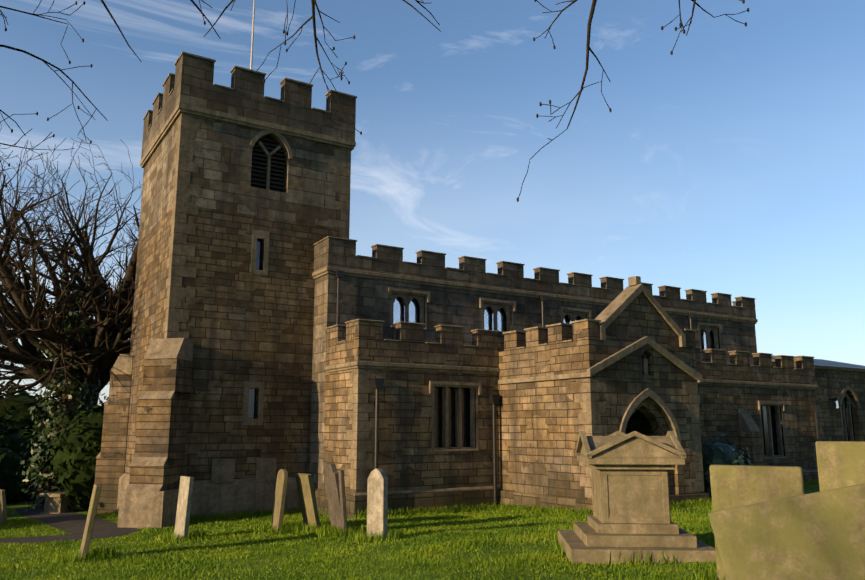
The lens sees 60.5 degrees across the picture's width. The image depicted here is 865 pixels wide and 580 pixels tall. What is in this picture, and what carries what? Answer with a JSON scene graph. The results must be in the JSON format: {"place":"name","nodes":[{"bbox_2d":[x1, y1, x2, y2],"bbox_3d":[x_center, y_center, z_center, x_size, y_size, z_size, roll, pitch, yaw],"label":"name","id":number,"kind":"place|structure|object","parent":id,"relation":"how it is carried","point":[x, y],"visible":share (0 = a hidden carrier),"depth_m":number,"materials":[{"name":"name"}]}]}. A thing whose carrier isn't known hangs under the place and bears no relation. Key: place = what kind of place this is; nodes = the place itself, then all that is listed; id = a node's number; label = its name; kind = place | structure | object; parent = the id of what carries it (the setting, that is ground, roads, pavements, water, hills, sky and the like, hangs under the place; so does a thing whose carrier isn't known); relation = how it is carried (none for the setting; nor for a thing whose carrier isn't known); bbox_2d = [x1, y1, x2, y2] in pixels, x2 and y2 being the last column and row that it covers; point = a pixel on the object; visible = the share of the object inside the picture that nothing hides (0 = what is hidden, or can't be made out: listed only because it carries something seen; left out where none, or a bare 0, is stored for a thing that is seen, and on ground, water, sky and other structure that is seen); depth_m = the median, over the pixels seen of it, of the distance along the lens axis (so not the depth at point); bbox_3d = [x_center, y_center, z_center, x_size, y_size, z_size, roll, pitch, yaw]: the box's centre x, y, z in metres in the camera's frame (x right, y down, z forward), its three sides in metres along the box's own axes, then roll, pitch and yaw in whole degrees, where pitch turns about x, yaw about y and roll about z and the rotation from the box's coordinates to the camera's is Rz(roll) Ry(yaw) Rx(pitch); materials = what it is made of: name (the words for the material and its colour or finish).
{"place":"outdoors","nodes":[
{"label":"outdoors","id":0,"kind":"place"},
{"bbox_2d":[0,507,139,543],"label":"path","id":1,"kind":"structure","parent":0,"point":[72,523],"depth_m":19.52,"materials":[{"name":"grey asphalt"}]},
{"bbox_2d":[162,113,350,482],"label":"stone dressings","id":2,"kind":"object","parent":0,"point":[268,163],"visible":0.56,"depth_m":22.10,"materials":[{"name":"brown stone"}]},
{"bbox_2d":[0,0,748,201],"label":"tree branches","id":3,"kind":"object","parent":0,"point":[314,3],"visible":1,"depth_m":10.10,"materials":[{"name":"brown plant"}]},
{"bbox_2d":[0,479,819,579],"bbox_3d":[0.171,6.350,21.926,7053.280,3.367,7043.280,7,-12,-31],"label":"ground","id":4,"kind":"structure","parent":0,"point":[15,514],"depth_m":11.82,"materials":[{"name":"green plant"}]},
{"bbox_2d":[0,489,6,522],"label":"headstone","id":5,"kind":"object","parent":4,"relation":"on","point":[3,514],"visible":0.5,"depth_m":20.59,"materials":[{"name":"grey stone"}]},
{"bbox_2d":[0,246,32,405],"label":"tree","id":6,"kind":"object","parent":4,"relation":"on","point":[8,362],"visible":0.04,"depth_m":44.60,"materials":[{"name":"brown plant"}]},
{"bbox_2d":[0,443,42,504],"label":"hedge","id":7,"kind":"object","parent":4,"relation":"on","point":[10,478],"visible":0.79,"depth_m":30.29,"materials":[{"name":"green plant"}]},
{"bbox_2d":[0,427,47,501],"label":"hedge","id":8,"kind":"object","parent":4,"relation":"on","point":[12,438],"visible":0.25,"depth_m":32.51,"materials":[{"name":"green plant"}]},
{"bbox_2d":[0,381,57,432],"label":"hedge","id":9,"kind":"object","parent":4,"relation":"on","point":[18,415],"visible":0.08,"depth_m":54.49,"materials":[{"name":"green plant"}]},
{"bbox_2d":[6,414,52,436],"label":"hedge","id":10,"kind":"object","parent":4,"relation":"on","point":[34,426],"depth_m":44.08,"materials":[{"name":"green plant"}]},
{"bbox_2d":[0,166,91,363],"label":"tree","id":11,"kind":"object","parent":4,"relation":"on","point":[34,216],"visible":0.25,"depth_m":30.98,"materials":[{"name":"brown plant"}]},
{"bbox_2d":[16,261,110,509],"bbox_3d":[-14.292,3.944,29.426,3.284,10.248,3.826,7,-12,-31],"label":"ivy","id":12,"kind":"object","parent":4,"relation":"on","point":[51,412],"visible":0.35,"depth_m":28.72,"materials":[{"name":"green plant"}]},
{"bbox_2d":[39,491,89,513],"bbox_3d":[-12.911,7.659,26.699,1.000,0.800,2.100,-4,-11,23],"label":"chest tomb","id":13,"kind":"object","parent":4,"relation":"on","point":[56,502],"visible":0.36,"depth_m":25.90,"materials":[{"name":"stone"}]},
{"bbox_2d":[0,122,142,508],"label":"tree","id":14,"kind":"object","parent":4,"relation":"on","point":[30,324],"visible":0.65,"depth_m":27.53,"materials":[{"name":"brown plant"}]},
{"bbox_2d":[39,399,106,511],"bbox_3d":[-11.920,6.026,26.861,4.083,4.085,3.675,7,-12,-31],"label":"shrub","id":15,"kind":"object","parent":4,"relation":"on","point":[74,453],"visible":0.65,"depth_m":25.60,"materials":[{"name":"green plant"}]},
{"bbox_2d":[78,484,101,560],"bbox_3d":[-6.149,4.236,13.279,0.263,1.447,0.620,6,-12,-27],"label":"headstone","id":16,"kind":"object","parent":4,"relation":"on","point":[90,520],"visible":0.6,"depth_m":13.09,"materials":[{"name":"beige stone"}]},
{"bbox_2d":[174,476,193,537],"bbox_3d":[-5.474,4.872,16.295,0.177,1.502,0.620,8,-13,-36],"label":"headstone","id":17,"kind":"object","parent":4,"relation":"on","point":[184,505],"visible":0.69,"depth_m":16.19,"materials":[{"name":"beige stone"}]},
{"bbox_2d":[94,51,356,527],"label":"tower stone trim","id":18,"kind":"structure","parent":4,"relation":"on","point":[144,492],"depth_m":22.48,"materials":[{"name":"brown stone"}]},
{"bbox_2d":[250,0,254,69],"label":"flag pole","id":19,"kind":"object","parent":18,"relation":"on","point":[251,60],"visible":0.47,"depth_m":26.93,"materials":[{"name":"grey metal"}]},
{"bbox_2d":[125,207,345,480],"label":"tower","id":20,"kind":"structure","parent":4,"relation":"on","point":[241,325],"depth_m":22.37,"materials":[{"name":"stone"}]},
{"bbox_2d":[138,113,350,242],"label":"tower","id":21,"kind":"structure","parent":20,"relation":"on","point":[222,176],"depth_m":23.39,"materials":[{"name":"stone"}]},
{"bbox_2d":[271,469,287,532],"bbox_3d":[-3.519,4.909,17.035,0.233,1.551,0.620,5,-12,-25],"label":"headstone","id":22,"kind":"object","parent":4,"relation":"on","point":[280,497],"visible":0.71,"depth_m":16.90,"materials":[{"name":"beige stone"}]},
{"bbox_2d":[295,473,319,527],"bbox_3d":[-2.848,4.945,17.029,0.418,1.430,0.660,8,-13,-35],"label":"headstone","id":23,"kind":"object","parent":4,"relation":"on","point":[306,493],"visible":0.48,"depth_m":16.92,"materials":[{"name":"beige stone"}]},
{"bbox_2d":[323,463,347,528],"bbox_3d":[-2.098,4.581,16.037,0.418,1.636,0.700,6,-12,-28],"label":"headstone","id":24,"kind":"object","parent":4,"relation":"on","point":[331,476],"visible":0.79,"depth_m":15.98,"materials":[{"name":"stone"}]},
{"bbox_2d":[337,469,347,534],"bbox_3d":[-1.972,4.601,15.850,0.208,1.499,0.600,5,-12,-23],"label":"headstone","id":25,"kind":"object","parent":4,"relation":"on","point":[342,521],"visible":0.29,"depth_m":15.63,"materials":[{"name":"stone"}]},
{"bbox_2d":[367,468,387,539],"bbox_3d":[-1.080,4.256,14.504,0.420,1.497,0.140,-8,-13,35],"label":"headstone","id":26,"kind":"object","parent":4,"relation":"on","point":[377,500],"visible":0.73,"depth_m":14.45,"materials":[{"name":"beige stone"}]},
{"bbox_2d":[309,274,756,489],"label":"nave","id":27,"kind":"structure","parent":4,"relation":"on","point":[364,298],"depth_m":24.37,"materials":[{"name":"stone"}]},
{"bbox_2d":[312,236,757,323],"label":"battlement parapet","id":28,"kind":"structure","parent":27,"relation":"on","point":[332,254],"depth_m":26.29,"materials":[{"name":"brown stone"}]},
{"bbox_2d":[388,287,722,352],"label":"clerestory windows","id":29,"kind":"structure","parent":27,"relation":"in","point":[409,307],"depth_m":26.11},
{"bbox_2d":[314,319,818,517],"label":"aisle trim","id":30,"kind":"structure","parent":4,"relation":"on","point":[357,343],"depth_m":21.99,"materials":[{"name":"brown stone"}]},
{"bbox_2d":[323,368,817,494],"bbox_3d":[6.429,6.011,26.683,21.639,5.420,2.700,7,-12,-31],"label":"aisle","id":31,"kind":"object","parent":4,"relation":"on","point":[408,459],"visible":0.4,"depth_m":21.61,"materials":[{"name":"stone"}]},
{"bbox_2d":[347,369,786,489],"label":"aisle windows","id":32,"kind":"structure","parent":31,"relation":"in","point":[453,417],"depth_m":21.92,"materials":[{"name":"brown stone"}]},
{"bbox_2d":[335,270,819,505],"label":"drain pipes","id":33,"kind":"object","parent":4,"relation":"on","point":[377,384],"visible":0.56,"depth_m":22.35,"materials":[{"name":"black metal"}]},
{"bbox_2d":[498,339,703,500],"bbox_3d":[4.843,4.817,22.007,4.260,6.050,4.200,7,-12,-31],"label":"porch","id":34,"kind":"object","parent":4,"relation":"on","point":[540,428],"visible":0.44,"depth_m":20.88,"materials":[{"name":"stone"}]},
{"bbox_2d":[498,276,708,513],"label":"porch trim","id":35,"kind":"structure","parent":4,"relation":"on","point":[635,314],"depth_m":20.82,"materials":[{"name":"brown stone"}]},
{"bbox_2d":[558,431,715,563],"bbox_3d":[3.130,3.249,11.797,2.100,1.977,2.100,-1,-11,4],"label":"pedestal tomb","id":36,"kind":"object","parent":4,"relation":"on","point":[630,492],"visible":1,"depth_m":11.25,"materials":[{"name":"stone"}]},
{"bbox_2d":[701,431,750,499],"bbox_3d":[8.856,5.655,23.189,2.333,2.512,2.363,7,-12,-31],"label":"bush","id":37,"kind":"object","parent":4,"relation":"on","point":[715,452],"visible":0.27,"depth_m":22.57,"materials":[{"name":"green plant"}]},
{"bbox_2d":[709,465,804,579],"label":"slab","id":38,"kind":"structure","parent":4,"relation":"on","point":[733,486],"depth_m":8.79,"materials":[{"name":"beige stone"}]},
{"bbox_2d":[708,483,864,579],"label":"slab","id":39,"kind":"structure","parent":4,"relation":"on","point":[820,535],"depth_m":7.40,"materials":[{"name":"beige stone"}]},
{"bbox_2d":[814,368,864,440],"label":"chancel wall","id":40,"kind":"structure","parent":4,"relation":"on","point":[830,384],"depth_m":35.39,"materials":[{"name":"stone"}]},
{"bbox_2d":[771,355,864,440],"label":"chancel window trim","id":41,"kind":"structure","parent":40,"relation":"attached to","point":[846,403],"depth_m":36.10,"materials":[{"name":"stone"}]},
{"bbox_2d":[815,441,864,490],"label":"slab","id":42,"kind":"structure","parent":4,"relation":"on","point":[840,464],"depth_m":10.86,"materials":[{"name":"beige stone"}]},
{"bbox_2d":[0,0,864,404],"label":"sky","id":43,"kind":"structure","parent":0,"point":[731,161],"materials":[{"name":"blue"}]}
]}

